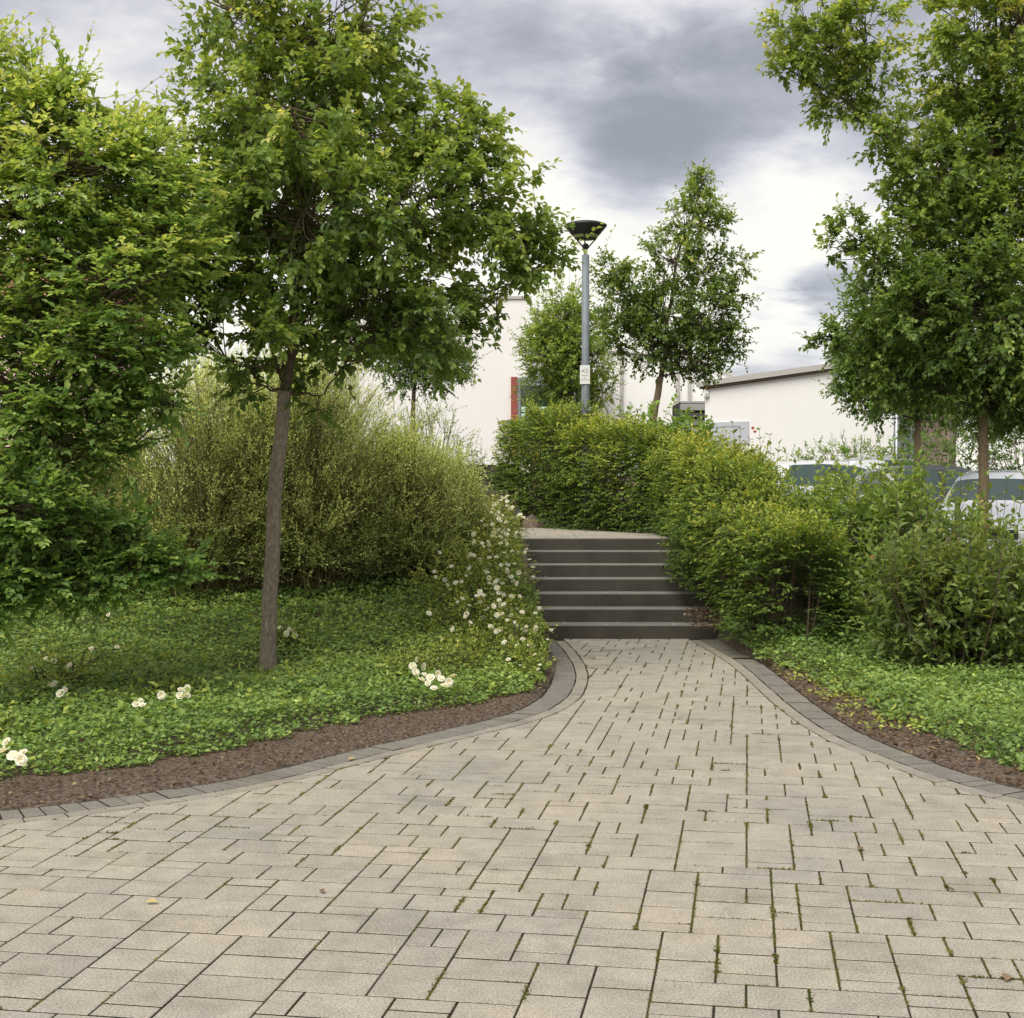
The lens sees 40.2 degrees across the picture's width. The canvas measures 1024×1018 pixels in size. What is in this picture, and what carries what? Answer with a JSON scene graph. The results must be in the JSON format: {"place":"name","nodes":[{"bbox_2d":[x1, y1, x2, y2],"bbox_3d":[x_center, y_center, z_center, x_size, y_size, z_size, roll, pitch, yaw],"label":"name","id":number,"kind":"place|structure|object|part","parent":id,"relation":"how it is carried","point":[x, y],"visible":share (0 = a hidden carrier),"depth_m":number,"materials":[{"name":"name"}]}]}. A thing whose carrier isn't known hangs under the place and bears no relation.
{"place":"outdoors","nodes":[
{"label":"outdoors","id":0,"kind":"place"},
{"bbox_2d":[0,639,1023,1017],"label":"paved path","id":1,"kind":"structure","parent":0,"point":[118,939],"depth_m":5.82,"materials":[{"name":"stone"}]},
{"bbox_2d":[0,639,1023,1017],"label":"moss","id":2,"kind":"object","parent":1,"relation":"on","point":[716,945],"visible":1,"depth_m":6.29,"materials":[{"name":"green plant"}]},
{"bbox_2d":[1002,973,1011,980],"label":"fallen leaf","id":3,"kind":"object","parent":1,"relation":"on","point":[1006,976],"visible":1,"depth_m":4.61,"materials":[{"name":"beige plant"}]},
{"bbox_2d":[0,467,1023,810],"bbox_3d":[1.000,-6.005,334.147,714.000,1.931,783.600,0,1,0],"label":"ground","id":4,"kind":"structure","parent":0,"point":[66,791],"depth_m":9.23,"materials":[{"name":"brown soil"}]},
{"bbox_2d":[0,700,37,765],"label":"rose bush","id":5,"kind":"object","parent":4,"relation":"on","point":[19,758],"visible":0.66,"depth_m":7.45,"materials":[{"name":"white plant"}]},
{"bbox_2d":[0,646,111,701],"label":"rose bush","id":6,"kind":"object","parent":4,"relation":"on","point":[61,676],"visible":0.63,"depth_m":10.45,"materials":[{"name":"green plant"}]},
{"bbox_2d":[0,258,146,466],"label":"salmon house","id":7,"kind":"structure","parent":4,"relation":"on","point":[63,342],"depth_m":36.91,"materials":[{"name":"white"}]},
{"bbox_2d":[16,612,145,679],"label":"rose bush","id":8,"kind":"object","parent":4,"relation":"on","point":[90,648],"visible":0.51,"depth_m":11.27,"materials":[{"name":"green plant"}]},
{"bbox_2d":[4,361,183,596],"bbox_3d":[-4.417,-0.354,14.210,2.499,2.556,1.924,0,1,0],"label":"broom shrub","id":9,"kind":"object","parent":4,"relation":"on","point":[96,488],"visible":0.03,"depth_m":13.99,"materials":[{"name":"green plant"}]},
{"bbox_2d":[0,10,254,655],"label":"bushy tree","id":10,"kind":"object","parent":4,"relation":"on","point":[34,494],"visible":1,"depth_m":9.54,"materials":[{"name":"green plant"}]},
{"bbox_2d":[132,660,221,707],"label":"rose bush","id":11,"kind":"object","parent":4,"relation":"on","point":[161,695],"visible":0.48,"depth_m":10.08,"materials":[{"name":"green plant"}]},
{"bbox_2d":[88,349,319,601],"bbox_3d":[-3.116,-0.419,14.184,2.418,2.671,2.063,0,1,0],"label":"broom shrub","id":12,"kind":"object","parent":4,"relation":"on","point":[194,497],"visible":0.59,"depth_m":13.84,"materials":[{"name":"green plant"}]},
{"bbox_2d":[5,533,541,622],"bbox_3d":[-2.867,0.657,14.815,6.357,0.805,3.290,0,1,0],"label":"ground cover","id":13,"kind":"object","parent":4,"relation":"on","point":[307,605],"visible":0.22,"depth_m":13.77,"materials":[{"name":"green plant"}]},
{"bbox_2d":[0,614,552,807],"bbox_3d":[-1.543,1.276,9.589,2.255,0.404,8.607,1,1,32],"label":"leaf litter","id":14,"kind":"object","parent":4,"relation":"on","point":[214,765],"visible":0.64,"depth_m":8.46,"materials":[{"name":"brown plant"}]},
{"bbox_2d":[0,587,555,778],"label":"ground cover","id":15,"kind":"object","parent":4,"relation":"on","point":[173,720],"visible":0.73,"depth_m":10.56,"materials":[{"name":"green plant"}]},
{"bbox_2d":[160,317,400,487],"bbox_3d":[-2.701,-0.923,16.158,2.997,2.856,1.990,0,1,0],"label":"broom shrub","id":16,"kind":"object","parent":4,"relation":"on","point":[354,390],"visible":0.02,"depth_m":16.08,"materials":[{"name":"green plant"}]},
{"bbox_2d":[252,616,319,659],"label":"rose bush","id":17,"kind":"object","parent":4,"relation":"on","point":[290,630],"visible":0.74,"depth_m":12.22,"materials":[{"name":"green plant"}]},
{"bbox_2d":[194,342,429,597],"bbox_3d":[-2.057,-0.517,14.386,2.498,2.785,2.088,0,1,0],"label":"broom shrub","id":18,"kind":"object","parent":4,"relation":"on","point":[325,554],"visible":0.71,"depth_m":14.04,"materials":[{"name":"green plant"}]},
{"bbox_2d":[103,0,604,671],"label":"young tree","id":19,"kind":"object","parent":4,"relation":"on","point":[307,144],"visible":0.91,"depth_m":11.15,"materials":[{"name":"green plant"}]},
{"bbox_2d":[335,404,484,584],"bbox_3d":[-1.113,-0.162,14.779,1.658,1.901,1.946,0,1,0],"label":"broom shrub","id":20,"kind":"object","parent":4,"relation":"on","point":[411,556],"visible":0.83,"depth_m":14.46,"materials":[{"name":"green plant"}]},
{"bbox_2d":[340,279,487,428],"bbox_3d":[-1.826,-2.450,24.897,2.976,3.593,1.758,0,1,10],"label":"slender tree","id":21,"kind":"object","parent":4,"relation":"on","point":[422,375],"visible":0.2,"depth_m":24.81,"materials":[{"name":"green plant"}]},
{"bbox_2d":[366,629,498,689],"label":"rose bush","id":22,"kind":"object","parent":4,"relation":"on","point":[429,677],"visible":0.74,"depth_m":11.01,"materials":[{"name":"green plant"}]},
{"bbox_2d":[381,398,491,477],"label":"round shrub","id":23,"kind":"object","parent":4,"relation":"on","point":[429,421],"visible":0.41,"depth_m":22.49,"materials":[{"name":"green plant"}]},
{"bbox_2d":[421,438,501,573],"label":"broom shrub","id":24,"kind":"object","parent":4,"relation":"on","point":[472,500],"visible":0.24,"depth_m":15.21,"materials":[{"name":"green plant"}]},
{"bbox_2d":[391,524,550,655],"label":"rose bush","id":25,"kind":"object","parent":4,"relation":"on","point":[499,602],"visible":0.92,"depth_m":13.12,"materials":[{"name":"green plant"}]},
{"bbox_2d":[447,484,530,574],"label":"rose bush","id":26,"kind":"object","parent":4,"relation":"on","point":[497,520],"visible":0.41,"depth_m":15.30,"materials":[{"name":"green plant"}]},
{"bbox_2d":[431,602,563,681],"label":"rose bush","id":27,"kind":"object","parent":4,"relation":"on","point":[527,644],"visible":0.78,"depth_m":11.78,"materials":[{"name":"green plant"}]},
{"bbox_2d":[473,484,531,535],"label":"rose bush","id":28,"kind":"object","parent":4,"relation":"on","point":[502,518],"visible":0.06,"depth_m":17.31,"materials":[{"name":"green plant"}]},
{"bbox_2d":[296,296,735,475],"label":"white hall","id":29,"kind":"structure","parent":4,"relation":"on","point":[487,402],"depth_m":41.95,"materials":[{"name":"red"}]},
{"bbox_2d":[517,377,596,456],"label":"window","id":30,"kind":"structure","parent":29,"relation":"in","point":[519,403],"depth_m":41.89,"materials":[{"name":"grey"}]},
{"bbox_2d":[490,440,608,504],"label":"light shrub","id":31,"kind":"object","parent":4,"relation":"on","point":[533,486],"visible":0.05,"depth_m":23.03,"materials":[{"name":"green plant"}]},
{"bbox_2d":[507,269,629,418],"bbox_3d":[1.073,-2.656,26.825,2.385,4.302,1.976,0,1,0],"label":"slender tree","id":32,"kind":"object","parent":4,"relation":"on","point":[562,335],"visible":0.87,"depth_m":26.62,"materials":[{"name":"green plant"}]},
{"bbox_2d":[496,528,670,540],"bbox_3d":[-0.100,0.309,19.943,4.200,0.043,6.134,0,1,0],"label":"landing","id":33,"kind":"object","parent":4,"relation":"on","point":[549,533],"visible":0.29,"depth_m":18.06,"materials":[{"name":"concrete"}]},
{"bbox_2d":[460,465,519,528],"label":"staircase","id":34,"kind":"structure","parent":33,"relation":"on","point":[486,480],"depth_m":21.92,"materials":[{"name":"concrete"}]},
{"bbox_2d":[566,220,606,520],"bbox_3d":[1.090,-2.034,20.763,0.636,4.453,0.636,0,1,0],"label":"street lamp","id":35,"kind":"object","parent":4,"relation":"on","point":[582,229],"visible":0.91,"depth_m":20.70,"materials":[{"name":"grey metal"}]},
{"bbox_2d":[580,365,589,383],"bbox_3d":[1.080,-1.987,20.758,0.152,0.278,0.143,0,1,0],"label":"camera sign","id":36,"kind":"object","parent":35,"relation":"attached to","point":[584,374],"visible":1,"depth_m":20.69,"materials":[{"name":"white"}]},
{"bbox_2d":[484,392,727,533],"bbox_3d":[1.302,-0.636,20.433,2.061,2.218,5.527,-1,1,-29],"label":"hedge","id":37,"kind":"object","parent":4,"relation":"on","point":[617,436],"visible":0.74,"depth_m":19.94,"materials":[{"name":"green plant"}]},
{"bbox_2d":[524,538,718,638],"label":"staircase","id":38,"kind":"structure","parent":4,"relation":"on","point":[586,574],"depth_m":15.59,"materials":[{"name":"concrete"}]},
{"bbox_2d":[599,393,739,504],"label":"broad leaf shrub","id":39,"kind":"object","parent":4,"relation":"on","point":[686,417],"visible":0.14,"depth_m":20.62,"materials":[{"name":"green plant"}]},
{"bbox_2d":[580,157,764,508],"bbox_3d":[2.510,-2.693,22.118,2.925,5.604,1.954,0,1,0],"label":"young tree","id":40,"kind":"object","parent":4,"relation":"on","point":[641,309],"visible":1,"depth_m":21.85,"materials":[{"name":"green plant"}]},
{"bbox_2d":[672,401,704,437],"bbox_3d":[4.874,-1.442,38.854,0.756,3.004,2.250,0,1,0],"label":"metal canopy","id":41,"kind":"object","parent":4,"relation":"on","point":[696,407],"visible":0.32,"depth_m":37.96,"materials":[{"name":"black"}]},
{"bbox_2d":[684,604,757,631],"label":"leaf litter","id":42,"kind":"object","parent":4,"relation":"on","point":[703,614],"visible":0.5,"depth_m":14.02,"materials":[{"name":"brown plant"}]},
{"bbox_2d":[640,423,868,648],"bbox_3d":[2.534,0.097,15.688,1.840,2.372,6.173,0,1,0],"label":"hedge","id":43,"kind":"object","parent":4,"relation":"on","point":[747,514],"visible":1,"depth_m":14.11,"materials":[{"name":"green plant"}]},
{"bbox_2d":[717,420,801,501],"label":"flowering shrub","id":44,"kind":"object","parent":4,"relation":"on","point":[770,442],"visible":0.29,"depth_m":16.97,"materials":[{"name":"green plant"}]},
{"bbox_2d":[696,362,991,462],"bbox_3d":[7.921,-1.710,39.281,9.615,4.722,9.160,1,1,37],"label":"flat roofed annex","id":45,"kind":"object","parent":4,"relation":"on","point":[791,407],"visible":0.24,"depth_m":34.52,"materials":[{"name":"white paint"}]},
{"bbox_2d":[703,388,709,396],"bbox_3d":[4.986,-2.994,35.867,0.130,0.245,0.100,1,1,37],"label":"alarm box","id":46,"kind":"object","parent":45,"relation":"attached to","point":[705,392],"visible":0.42,"depth_m":35.83,"materials":[{"name":"white plastic"}]},
{"bbox_2d":[711,421,748,443],"bbox_3d":[5.532,-1.935,35.518,1.053,0.558,0.032,1,1,37],"label":"name board","id":47,"kind":"object","parent":45,"relation":"attached to","point":[743,434],"visible":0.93,"depth_m":35.45,"materials":[{"name":"grey metal"}]},
{"bbox_2d":[814,431,874,460],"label":"dark shrub","id":48,"kind":"object","parent":4,"relation":"on","point":[856,450],"visible":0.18,"depth_m":31.97,"materials":[{"name":"green plant"}]},
{"bbox_2d":[778,433,935,463],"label":"hedge","id":49,"kind":"object","parent":4,"relation":"on","point":[843,449],"visible":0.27,"depth_m":30.88,"materials":[{"name":"green plant"}]},
{"bbox_2d":[812,439,913,566],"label":"flowering shrub","id":50,"kind":"object","parent":4,"relation":"on","point":[860,463],"visible":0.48,"depth_m":14.66,"materials":[{"name":"green plant"}]},
{"bbox_2d":[732,607,1023,787],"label":"leaf litter","id":51,"kind":"object","parent":4,"relation":"on","point":[845,710],"visible":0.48,"depth_m":9.22,"materials":[{"name":"brown plant"}]},
{"bbox_2d":[734,606,1023,771],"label":"ground cover","id":52,"kind":"object","parent":4,"relation":"on","point":[964,690],"visible":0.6,"depth_m":10.73,"materials":[{"name":"green plant"}]},
{"bbox_2d":[749,0,1023,559],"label":"young tree","id":53,"kind":"object","parent":4,"relation":"on","point":[989,162],"visible":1,"depth_m":15.21,"materials":[{"name":"green plant"}]},
{"bbox_2d":[808,253,971,522],"bbox_3d":[5.882,-1.597,20.988,2.638,5.058,2.148,0,1,0],"label":"young tree","id":54,"kind":"object","parent":4,"relation":"on","point":[915,416],"visible":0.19,"depth_m":20.86,"materials":[{"name":"green plant"}]},
{"bbox_2d":[760,449,1023,638],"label":"flowering shrub","id":55,"kind":"object","parent":4,"relation":"on","point":[882,508],"visible":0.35,"depth_m":14.16,"materials":[{"name":"green plant"}]},
{"bbox_2d":[900,410,949,464],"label":"entrance block","id":56,"kind":"structure","parent":4,"relation":"on","point":[933,439],"depth_m":37.97,"materials":[{"name":"brown"}]},
{"bbox_2d":[900,416,914,457],"bbox_3d":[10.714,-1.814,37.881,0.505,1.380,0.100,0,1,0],"label":"glass door","id":57,"kind":"structure","parent":56,"relation":"in","point":[909,439],"depth_m":37.86,"materials":[{"name":"grey glass"}]},
{"bbox_2d":[838,509,1023,679],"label":"flowering shrub","id":58,"kind":"object","parent":4,"relation":"on","point":[976,606],"visible":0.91,"depth_m":11.63,"materials":[{"name":"green leaf"},{"name":"twig bark"}]},
{"bbox_2d":[865,421,1022,470],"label":"dark shrub","id":59,"kind":"object","parent":4,"relation":"on","point":[954,454],"visible":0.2,"depth_m":26.53,"materials":[{"name":"green plant"}]},
{"bbox_2d":[875,464,1023,678],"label":"flowering shrub","id":60,"kind":"object","parent":4,"relation":"on","point":[1001,547],"visible":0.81,"depth_m":11.58,"materials":[{"name":"green leaf"},{"name":"twig bark"}]},
{"bbox_2d":[881,408,1023,470],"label":"dark shrub","id":61,"kind":"object","parent":4,"relation":"on","point":[999,445],"visible":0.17,"depth_m":27.55,"materials":[{"name":"green plant"}]},
{"bbox_2d":[938,314,1023,466],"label":"young tree","id":62,"kind":"object","parent":4,"relation":"on","point":[969,437],"visible":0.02,"depth_m":27.93,"materials":[{"name":"plant"}]},
{"bbox_2d":[0,0,1023,470],"label":"sky","id":63,"kind":"structure","parent":0,"point":[625,93],"materials":[{"name":"grey"}]},
{"bbox_2d":[849,536,1021,599],"bbox_3d":[17.500,0.668,24.268,25.000,0.706,17.500,0,1,0],"label":"parking area","id":64,"kind":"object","parent":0,"point":[967,570],"depth_m":21.74,"materials":[{"name":"asphalt"}]},
{"bbox_2d":[770,460,871,519],"bbox_3d":[6.762,-0.229,28.001,4.324,1.499,2.140,0,1,0],"label":"parked car","id":65,"kind":"object","parent":64,"relation":"on","point":[808,468],"visible":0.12,"depth_m":27.34,"materials":[{"name":"grey paint"}]},
{"bbox_3d":[6.344,-0.631,27.280,2.293,0.500,0.275,0,1,0],"label":"side window","id":66,"kind":"part","parent":65,"relation":"part of","materials":[{"name":"grey glass"}]},
{"bbox_2d":[840,456,930,468],"bbox_3d":[8.612,-0.376,29.997,4.324,1.509,2.140,0,1,8],"label":"parked car","id":67,"kind":"object","parent":64,"relation":"on","point":[855,460],"visible":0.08,"depth_m":29.53,"materials":[{"name":"silver metal"}]},
{"bbox_3d":[8.099,-0.781,29.341,2.293,0.503,0.275,0,1,8],"label":"side window","id":68,"kind":"part","parent":67,"relation":"part of","materials":[{"name":"glass"}]},
{"bbox_2d":[893,413,899,456],"bbox_3d":[8.511,-1.389,30.978,0.150,3.335,0.150,0,1,0],"label":"zinc post","id":69,"kind":"object","parent":64,"relation":"on","point":[896,444],"visible":0.09,"depth_m":30.92,"materials":[{"name":"grey metal"}]},
{"bbox_2d":[840,465,972,545],"bbox_3d":[7.762,-0.015,24.204,4.124,1.499,2.140,0,1,4],"label":"parked car","id":70,"kind":"object","parent":64,"relation":"on","point":[934,478],"visible":0.14,"depth_m":23.61,"materials":[{"name":"grey paint"}]},
{"bbox_3d":[6.000,-0.489,24.317,0.228,0.286,1.159,0,1,4],"label":"rear window","id":71,"kind":"part","parent":70,"relation":"part of","materials":[{"name":"glass"}]},
{"bbox_3d":[7.314,-0.418,23.513,2.187,0.500,0.275,0,1,4],"label":"side window","id":72,"kind":"part","parent":70,"relation":"part of","materials":[{"name":"grey glass"}]},
{"bbox_2d":[922,470,1023,558],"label":"parked car","id":73,"kind":"object","parent":64,"relation":"on","point":[998,480],"visible":0.3,"depth_m":20.65,"materials":[{"name":"grey paint"}]}
]}

